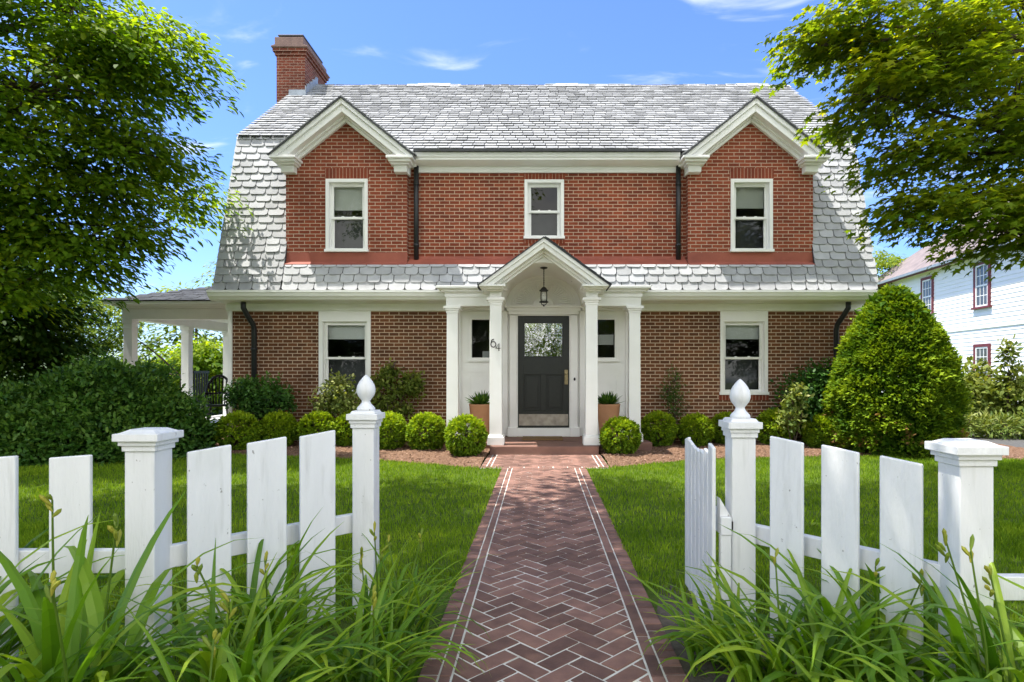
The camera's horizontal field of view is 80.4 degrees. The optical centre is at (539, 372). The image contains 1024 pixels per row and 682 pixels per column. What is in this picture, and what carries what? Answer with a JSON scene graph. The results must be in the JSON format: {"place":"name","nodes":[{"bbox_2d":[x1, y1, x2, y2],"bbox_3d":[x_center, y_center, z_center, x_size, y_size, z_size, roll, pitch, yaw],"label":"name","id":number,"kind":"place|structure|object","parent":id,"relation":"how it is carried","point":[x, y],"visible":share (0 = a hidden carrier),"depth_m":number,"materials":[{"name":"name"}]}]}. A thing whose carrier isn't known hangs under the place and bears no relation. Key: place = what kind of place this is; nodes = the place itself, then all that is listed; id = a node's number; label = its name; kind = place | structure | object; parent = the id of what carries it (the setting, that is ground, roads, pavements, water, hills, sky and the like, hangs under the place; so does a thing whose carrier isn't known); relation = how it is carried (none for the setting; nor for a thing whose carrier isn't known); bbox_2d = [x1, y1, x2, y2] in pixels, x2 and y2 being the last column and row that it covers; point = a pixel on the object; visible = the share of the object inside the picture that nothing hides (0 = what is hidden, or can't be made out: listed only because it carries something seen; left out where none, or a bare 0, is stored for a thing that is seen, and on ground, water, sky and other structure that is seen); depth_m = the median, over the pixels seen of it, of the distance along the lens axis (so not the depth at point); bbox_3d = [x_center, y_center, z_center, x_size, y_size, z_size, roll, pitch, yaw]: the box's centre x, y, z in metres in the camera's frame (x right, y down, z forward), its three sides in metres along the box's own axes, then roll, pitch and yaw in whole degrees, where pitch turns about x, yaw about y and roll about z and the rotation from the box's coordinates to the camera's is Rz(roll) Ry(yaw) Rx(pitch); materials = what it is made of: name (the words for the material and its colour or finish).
{"place":"outdoors","nodes":[
{"label":"outdoors","id":0,"kind":"place"},
{"bbox_2d":[4,377,988,467],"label":"ground","id":1,"kind":"structure","parent":0,"point":[221,413],"depth_m":9.97,"materials":[{"name":"soil"}]},
{"bbox_2d":[0,256,121,390],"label":"dark evergreen","id":2,"kind":"object","parent":1,"relation":"on","point":[31,346],"visible":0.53,"depth_m":10.63,"materials":[{"name":"green plant"}]},
{"bbox_2d":[61,286,180,388],"bbox_3d":[-11.105,-0.493,14.907,3.749,3.648,2.628,0,0,0],"label":"back shrub","id":3,"kind":"object","parent":1,"relation":"on","point":[109,337],"visible":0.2,"depth_m":14.82,"materials":[{"name":"green plant"}]},
{"bbox_2d":[89,281,222,366],"bbox_3d":[-12.500,-0.987,21.982,7.029,4.623,5.022,0,0,0],"label":"background tree","id":4,"kind":"object","parent":1,"relation":"on","point":[175,340],"visible":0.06,"depth_m":21.38,"materials":[{"name":"green plant"}]},
{"bbox_2d":[147,336,222,413],"bbox_3d":[-10.922,0.128,19.355,4.186,2.575,3.157,0,0,0],"label":"background tree","id":5,"kind":"object","parent":1,"relation":"on","point":[203,352],"visible":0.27,"depth_m":18.80,"materials":[{"name":"green plant"}]},
{"bbox_2d":[0,375,384,675],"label":"picket fence","id":6,"kind":"object","parent":1,"relation":"on","point":[148,477],"visible":0.81,"depth_m":2.78,"materials":[{"name":"paint"}]},
{"bbox_2d":[185,259,215,287],"bbox_3d":[-13.002,-2.070,25.457,3.922,6.799,2.832,0,0,0],"label":"feathery tree","id":7,"kind":"object","parent":1,"relation":"on","point":[201,276],"visible":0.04,"depth_m":24.72,"materials":[{"name":"green plant"}]},
{"bbox_2d":[101,34,877,454],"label":"brick house","id":8,"kind":"structure","parent":1,"relation":"on","point":[693,234],"depth_m":11.00,"materials":[{"name":"brick"}]},
{"bbox_2d":[193,371,208,414],"bbox_3d":[-8.375,0.515,14.940,0.050,1.100,0.680,0,0,0],"label":"porch railing","id":9,"kind":"object","parent":8,"relation":"attached to","point":[201,380],"visible":0.5,"depth_m":14.90,"materials":[{"name":"black paint"}]},
{"bbox_2d":[201,374,227,419],"bbox_3d":[-6.915,0.603,13.024,0.644,1.110,0.611,0,0,-25],"label":"windsor chair","id":10,"kind":"object","parent":8,"relation":"on","point":[210,405],"visible":0.53,"depth_m":13.11,"materials":[{"name":"black paint"}]},
{"bbox_2d":[317,311,370,394],"bbox_3d":[-3.610,-0.359,11.355,0.990,1.552,0.430,0,0,0],"label":"window","id":11,"kind":"structure","parent":8,"relation":"in","point":[332,324],"depth_m":11.26,"materials":[{"name":"white paint"}]},
{"bbox_2d":[324,179,368,251],"bbox_3d":[-3.462,-2.807,11.005,0.784,1.310,0.430,0,0,0],"label":"window","id":12,"kind":"structure","parent":8,"relation":"in","point":[350,194],"depth_m":10.95,"materials":[{"name":"white paint"}]},
{"bbox_2d":[467,391,489,434],"bbox_3d":[-1.032,0.739,10.559,0.526,0.880,0.513,0,0,-30],"label":"planter","id":13,"kind":"object","parent":8,"relation":"on","point":[479,406],"visible":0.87,"depth_m":10.41,"materials":[{"name":"ceramic"}]},
{"bbox_2d":[522,436,562,439],"bbox_3d":[0.045,1.163,10.670,0.710,0.021,0.500,0,0,0],"label":"doormat","id":14,"kind":"object","parent":8,"relation":"on","point":[542,438],"visible":1,"depth_m":10.53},
{"bbox_2d":[539,267,547,305],"bbox_3d":[0.065,-1.438,10.200,0.152,0.665,0.152,0,0,0],"label":"hanging lantern","id":15,"kind":"object","parent":8,"relation":"hanging from","point":[543,298],"visible":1,"depth_m":10.17,"materials":[{"name":"black metal"}]},
{"bbox_2d":[518,316,568,427],"bbox_3d":[0.065,-0.008,11.110,0.944,2.054,0.130,0,0,0],"label":"door","id":16,"kind":"structure","parent":8,"relation":"in","point":[543,341],"depth_m":11.13,"materials":[{"name":"paint"}]},
{"bbox_2d":[524,179,564,238],"bbox_3d":[0.077,-2.959,11.155,0.748,1.082,0.430,0,0,0],"label":"window","id":17,"kind":"structure","parent":8,"relation":"in","point":[535,226],"depth_m":11.06,"materials":[{"name":"white paint"}]},
{"bbox_2d":[598,391,620,437],"bbox_3d":[1.187,0.738,10.514,0.556,0.882,0.547,0,0,-15],"label":"planter","id":18,"kind":"object","parent":8,"relation":"on","point":[608,406],"visible":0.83,"depth_m":10.40,"materials":[{"name":"ceramic"}]},
{"bbox_2d":[719,311,768,394],"bbox_3d":[3.773,-0.359,11.355,0.910,1.552,0.430,0,0,0],"label":"window","id":19,"kind":"structure","parent":8,"relation":"in","point":[733,324],"depth_m":11.26,"materials":[{"name":"white paint"}]},
{"bbox_2d":[730,179,774,251],"bbox_3d":[3.793,-2.807,11.005,0.783,1.310,0.430,0,0,0],"label":"window","id":20,"kind":"structure","parent":8,"relation":"in","point":[745,193],"depth_m":10.95,"materials":[{"name":"white paint"}]},
{"bbox_2d":[599,441,1023,466],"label":"mulch bed","id":21,"kind":"object","parent":1,"relation":"on","point":[1017,451],"visible":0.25,"depth_m":9.58,"materials":[{"name":"brown wood"}]},
{"bbox_2d":[196,442,1023,465],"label":"mulch chips","id":22,"kind":"object","parent":21,"relation":"on","point":[600,451],"visible":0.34,"depth_m":9.43,"materials":[{"name":"brown wood"}]},
{"bbox_2d":[599,415,641,453],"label":"boxwood","id":23,"kind":"object","parent":21,"relation":"on","point":[630,428],"visible":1,"depth_m":9.48,"materials":[{"name":"green plant"}]},
{"bbox_2d":[641,410,678,446],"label":"boxwood","id":24,"kind":"object","parent":21,"relation":"on","point":[663,437],"visible":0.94,"depth_m":10.48,"materials":[{"name":"green plant"}]},
{"bbox_2d":[655,362,691,442],"bbox_3d":[2.417,0.525,10.952,0.686,1.605,0.515,0,0,-25],"label":"thin conifer","id":25,"kind":"object","parent":21,"relation":"on","point":[671,402],"visible":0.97,"depth_m":10.93,"materials":[{"name":"green plant"}]},
{"bbox_2d":[677,412,715,446],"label":"boxwood","id":26,"kind":"object","parent":21,"relation":"on","point":[700,434],"visible":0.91,"depth_m":10.56,"materials":[{"name":"green plant"}]},
{"bbox_2d":[711,411,730,443],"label":"boxwood","id":27,"kind":"object","parent":21,"relation":"on","point":[718,433],"visible":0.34,"depth_m":10.90,"materials":[{"name":"green plant"}]},
{"bbox_2d":[756,406,796,444],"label":"boxwood","id":28,"kind":"object","parent":21,"relation":"on","point":[764,417],"visible":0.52,"depth_m":10.63,"materials":[{"name":"green plant"}]},
{"bbox_2d":[773,381,814,440],"bbox_3d":[4.348,0.734,10.338,0.708,1.186,0.516,0,0,0],"label":"young shrub","id":29,"kind":"object","parent":21,"relation":"on","point":[791,414],"visible":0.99,"depth_m":10.30,"materials":[{"name":"green plant"}]},
{"bbox_2d":[769,357,835,443],"bbox_3d":[4.847,0.527,10.755,1.549,1.609,0.950,0,0,0],"label":"broad shrub","id":30,"kind":"object","parent":21,"relation":"on","point":[818,376],"visible":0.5,"depth_m":10.63,"materials":[{"name":"green plant"}]},
{"bbox_2d":[801,413,837,447],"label":"boxwood","id":31,"kind":"object","parent":21,"relation":"on","point":[817,439],"visible":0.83,"depth_m":10.29,"materials":[{"name":"green plant"}]},
{"bbox_2d":[821,283,974,458],"bbox_3d":[5.862,-0.032,9.982,2.205,2.906,2.187,0,0,0],"label":"conical evergreen","id":32,"kind":"object","parent":21,"relation":"on","point":[897,349],"visible":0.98,"depth_m":9.38,"materials":[{"name":"green plant"}]},
{"bbox_2d":[718,379,1023,680],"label":"picket fence","id":33,"kind":"object","parent":1,"relation":"on","point":[965,489],"visible":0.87,"depth_m":2.61,"materials":[{"name":"paint"}]},
{"bbox_2d":[685,437,732,620],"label":"garden gate","id":34,"kind":"structure","parent":33,"relation":"attached to","point":[705,515],"depth_m":3.18,"materials":[{"name":"paint"}]},
{"bbox_2d":[864,245,905,305],"bbox_3d":[17.201,-2.544,30.483,3.853,7.737,4.129,0,0,0],"label":"background tree","id":35,"kind":"object","parent":1,"relation":"on","point":[892,262],"visible":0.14,"depth_m":30.20,"materials":[{"name":"green plant"}]},
{"bbox_2d":[875,250,901,275],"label":"background tree","id":36,"kind":"object","parent":1,"relation":"on","point":[888,258],"visible":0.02,"depth_m":40.15,"materials":[{"name":"green plant"}]},
{"bbox_2d":[877,182,1023,391],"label":"clapboard house","id":37,"kind":"structure","parent":1,"relation":"on","point":[978,315],"depth_m":22.66,"materials":[{"name":"paint"}]},
{"bbox_2d":[920,276,933,313],"bbox_3d":[16.465,-3.230,25.756,0.120,1.650,1.075,0,0,6],"label":"window","id":38,"kind":"structure","parent":37,"relation":"in","point":[926,286],"depth_m":25.64,"materials":[{"name":"white paint"}]},
{"bbox_2d":[971,259,991,309],"bbox_3d":[16.095,-3.180,22.056,0.120,1.710,1.075,0,0,6],"label":"window","id":39,"kind":"structure","parent":37,"relation":"in","point":[981,288],"depth_m":22.09,"materials":[{"name":"white paint"}]},
{"bbox_2d":[973,343,990,377],"bbox_3d":[16.095,-0.245,22.056,0.120,1.580,1.075,0,0,6],"label":"window","id":40,"kind":"structure","parent":37,"relation":"in","point":[982,351],"depth_m":22.03,"materials":[{"name":"white paint"}]},
{"bbox_2d":[961,355,1023,431],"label":"loose hedge","id":41,"kind":"object","parent":1,"relation":"on","point":[988,394],"visible":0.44,"depth_m":13.23,"materials":[{"name":"green plant"}]},
{"bbox_2d":[964,408,1023,439],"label":"hosta border","id":42,"kind":"object","parent":1,"relation":"on","point":[1002,428],"visible":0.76,"depth_m":12.00,"materials":[{"name":"green plant"}]},
{"bbox_2d":[993,334,1023,422],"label":"leggy sapling","id":43,"kind":"object","parent":1,"relation":"on","point":[1014,370],"visible":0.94,"depth_m":13.16,"materials":[{"name":"green plant"}]},
{"bbox_2d":[0,0,1023,359],"label":"sky","id":44,"kind":"structure","parent":0,"point":[357,42],"materials":[{"name":"blue"}]},
{"bbox_2d":[6,452,1023,681],"bbox_3d":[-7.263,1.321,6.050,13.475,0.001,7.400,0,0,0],"label":"lawn","id":45,"kind":"structure","parent":0,"point":[439,609],"depth_m":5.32,"materials":[{"name":"plant"}]},
{"bbox_2d":[20,436,489,467],"bbox_3d":[-5.115,1.288,10.251,8.570,0.078,3.899,0,0,0],"label":"mulch bed","id":46,"kind":"object","parent":45,"relation":"on","point":[419,455],"visible":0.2,"depth_m":9.40,"materials":[{"name":"brown soil"}]},
{"bbox_2d":[0,349,221,466],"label":"mounded shrub","id":47,"kind":"object","parent":46,"relation":"on","point":[85,407],"visible":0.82,"depth_m":9.05,"materials":[{"name":"green plant"}]},
{"bbox_2d":[0,0,253,332],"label":"shade tree","id":48,"kind":"object","parent":46,"relation":"on","point":[108,57],"visible":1,"depth_m":8.55,"materials":[{"name":"green plant"}]},
{"bbox_2d":[213,410,262,450],"bbox_3d":[-5.057,0.990,10.147,0.804,0.759,0.798,0,0,12],"label":"boxwood","id":49,"kind":"object","parent":46,"relation":"on","point":[240,438],"visible":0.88,"depth_m":9.94,"materials":[{"name":"green plant"}]},
{"bbox_2d":[218,370,299,425],"bbox_3d":[-4.956,0.649,10.710,1.432,1.371,0.806,0,0,0],"label":"shrub","id":50,"kind":"object","parent":46,"relation":"on","point":[251,395],"visible":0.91,"depth_m":10.63,"materials":[{"name":"green plant"}]},
{"bbox_2d":[259,410,298,446],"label":"boxwood","id":51,"kind":"object","parent":46,"relation":"on","point":[286,424],"visible":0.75,"depth_m":10.36,"materials":[{"name":"green plant"}]},
{"bbox_2d":[295,410,339,439],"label":"boxwood","id":52,"kind":"object","parent":46,"relation":"on","point":[325,424],"visible":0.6,"depth_m":10.35,"materials":[{"name":"green plant"}]},
{"bbox_2d":[307,368,370,439],"bbox_3d":[-3.558,0.627,10.753,1.094,1.404,0.657,0,0,0],"label":"variegated shrub","id":53,"kind":"object","parent":46,"relation":"on","point":[332,396],"visible":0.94,"depth_m":10.67,"materials":[{"name":"green plant"}]},
{"bbox_2d":[335,409,352,445],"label":"boxwood","id":54,"kind":"object","parent":46,"relation":"on","point":[340,435],"visible":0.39,"depth_m":10.44,"materials":[{"name":"green plant"}]},
{"bbox_2d":[379,411,406,449],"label":"boxwood","id":55,"kind":"object","parent":46,"relation":"on","point":[388,433],"visible":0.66,"depth_m":10.07,"materials":[{"name":"green plant"}]},
{"bbox_2d":[370,357,426,438],"bbox_3d":[-2.620,0.529,10.931,1.194,1.602,0.557,0,0,0],"label":"espaliered shrub","id":56,"kind":"object","parent":46,"relation":"on","point":[413,385],"visible":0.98,"depth_m":10.89,"materials":[{"name":"green plant"}]},
{"bbox_2d":[404,412,445,449],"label":"boxwood","id":57,"kind":"object","parent":46,"relation":"on","point":[431,423],"visible":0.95,"depth_m":9.95,"materials":[{"name":"green plant"}]},
{"bbox_2d":[443,413,488,456],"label":"boxwood","id":58,"kind":"object","parent":46,"relation":"on","point":[473,441],"visible":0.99,"depth_m":9.26,"materials":[{"name":"green plant"}]},
{"bbox_2d":[284,521,498,659],"bbox_3d":[-0.624,1.011,2.917,0.856,0.631,0.940,0,0,8],"label":"daylily clump","id":59,"kind":"object","parent":45,"relation":"on","point":[410,591],"visible":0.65,"depth_m":2.95,"materials":[{"name":"green plant"}]},
{"bbox_2d":[417,455,688,681],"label":"path","id":60,"kind":"structure","parent":0,"point":[560,476],"depth_m":3.58,"materials":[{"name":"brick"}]},
{"bbox_2d":[656,585,797,681],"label":"flower bed","id":61,"kind":"object","parent":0,"point":[679,648],"visible":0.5,"depth_m":2.85,"materials":[{"name":"soil"}]},
{"bbox_2d":[622,560,808,681],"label":"daylily clump","id":62,"kind":"object","parent":61,"relation":"on","point":[699,649],"visible":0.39,"depth_m":2.80,"materials":[{"name":"green plant"}]},
{"bbox_2d":[640,548,922,681],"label":"daylily clump","id":63,"kind":"object","parent":61,"relation":"on","point":[746,662],"visible":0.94,"depth_m":2.38,"materials":[{"name":"green plant"}]},
{"bbox_2d":[657,523,1023,681],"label":"daylily clump","id":64,"kind":"object","parent":61,"relation":"on","point":[807,588],"visible":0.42,"depth_m":2.40,"materials":[{"name":"green plant"}]},
{"bbox_2d":[766,621,981,681],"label":"daylily clump","id":65,"kind":"object","parent":61,"relation":"on","point":[899,669],"visible":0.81,"depth_m":2.10,"materials":[{"name":"green plant"}]},
{"bbox_2d":[796,537,1023,681],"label":"daylily clump","id":66,"kind":"object","parent":61,"relation":"on","point":[867,600],"visible":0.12,"depth_m":2.58,"materials":[{"name":"green plant"}]},
{"bbox_2d":[827,528,1023,681],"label":"daylily clump","id":67,"kind":"object","parent":61,"relation":"on","point":[1006,632],"visible":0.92,"depth_m":2.12,"materials":[{"name":"green plant"}]},
{"bbox_2d":[895,575,1023,672],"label":"daylily clump","id":68,"kind":"object","parent":61,"relation":"on","point":[995,621],"visible":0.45,"depth_m":2.23,"materials":[{"name":"green plant"}]},
{"bbox_2d":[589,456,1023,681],"bbox_3d":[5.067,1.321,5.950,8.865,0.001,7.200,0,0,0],"label":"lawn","id":69,"kind":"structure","parent":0,"point":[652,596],"depth_m":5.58,"materials":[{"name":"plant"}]},
{"bbox_2d":[749,0,1023,281],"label":"maple tree","id":70,"kind":"object","parent":69,"relation":"on","point":[978,38],"visible":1,"depth_m":7.07,"materials":[{"name":"green plant"}]},
{"bbox_2d":[967,431,1023,447],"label":"driveway","id":71,"kind":"structure","parent":0,"point":[1016,442],"depth_m":11.47,"materials":[{"name":"concrete"}]},
{"label":"flower bed","id":72,"kind":"structure","parent":0,"visible":0},
{"bbox_2d":[0,618,145,681],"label":"daylily clump","id":73,"kind":"object","parent":72,"relation":"on","point":[50,672],"visible":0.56,"depth_m":1.98,"materials":[{"name":"green plant"}]},
{"bbox_2d":[0,513,148,666],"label":"daylily clump","id":74,"kind":"object","parent":72,"relation":"on","point":[9,638],"visible":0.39,"depth_m":2.42,"materials":[{"name":"green plant"}]},
{"bbox_2d":[0,491,288,681],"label":"daylily clump","id":75,"kind":"object","parent":72,"relation":"on","point":[50,626],"visible":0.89,"depth_m":2.12,"materials":[{"name":"green plant"}]},
{"bbox_2d":[11,539,435,681],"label":"daylily clump","id":76,"kind":"object","parent":72,"relation":"on","point":[225,671],"visible":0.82,"depth_m":2.14,"materials":[{"name":"green plant"}]},
{"bbox_2d":[130,596,350,681],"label":"daylily clump","id":77,"kind":"object","parent":72,"relation":"on","point":[270,672],"visible":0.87,"depth_m":1.98,"materials":[{"name":"green plant"}]},
{"bbox_2d":[123,507,435,681],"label":"daylily clump","id":78,"kind":"object","parent":72,"relation":"on","point":[260,631],"visible":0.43,"depth_m":2.71,"materials":[{"name":"green plant"}]},
{"bbox_2d":[254,559,488,681],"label":"daylily clump","id":79,"kind":"object","parent":72,"relation":"on","point":[366,670],"visible":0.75,"depth_m":2.44,"materials":[{"name":"green plant"}]}
]}

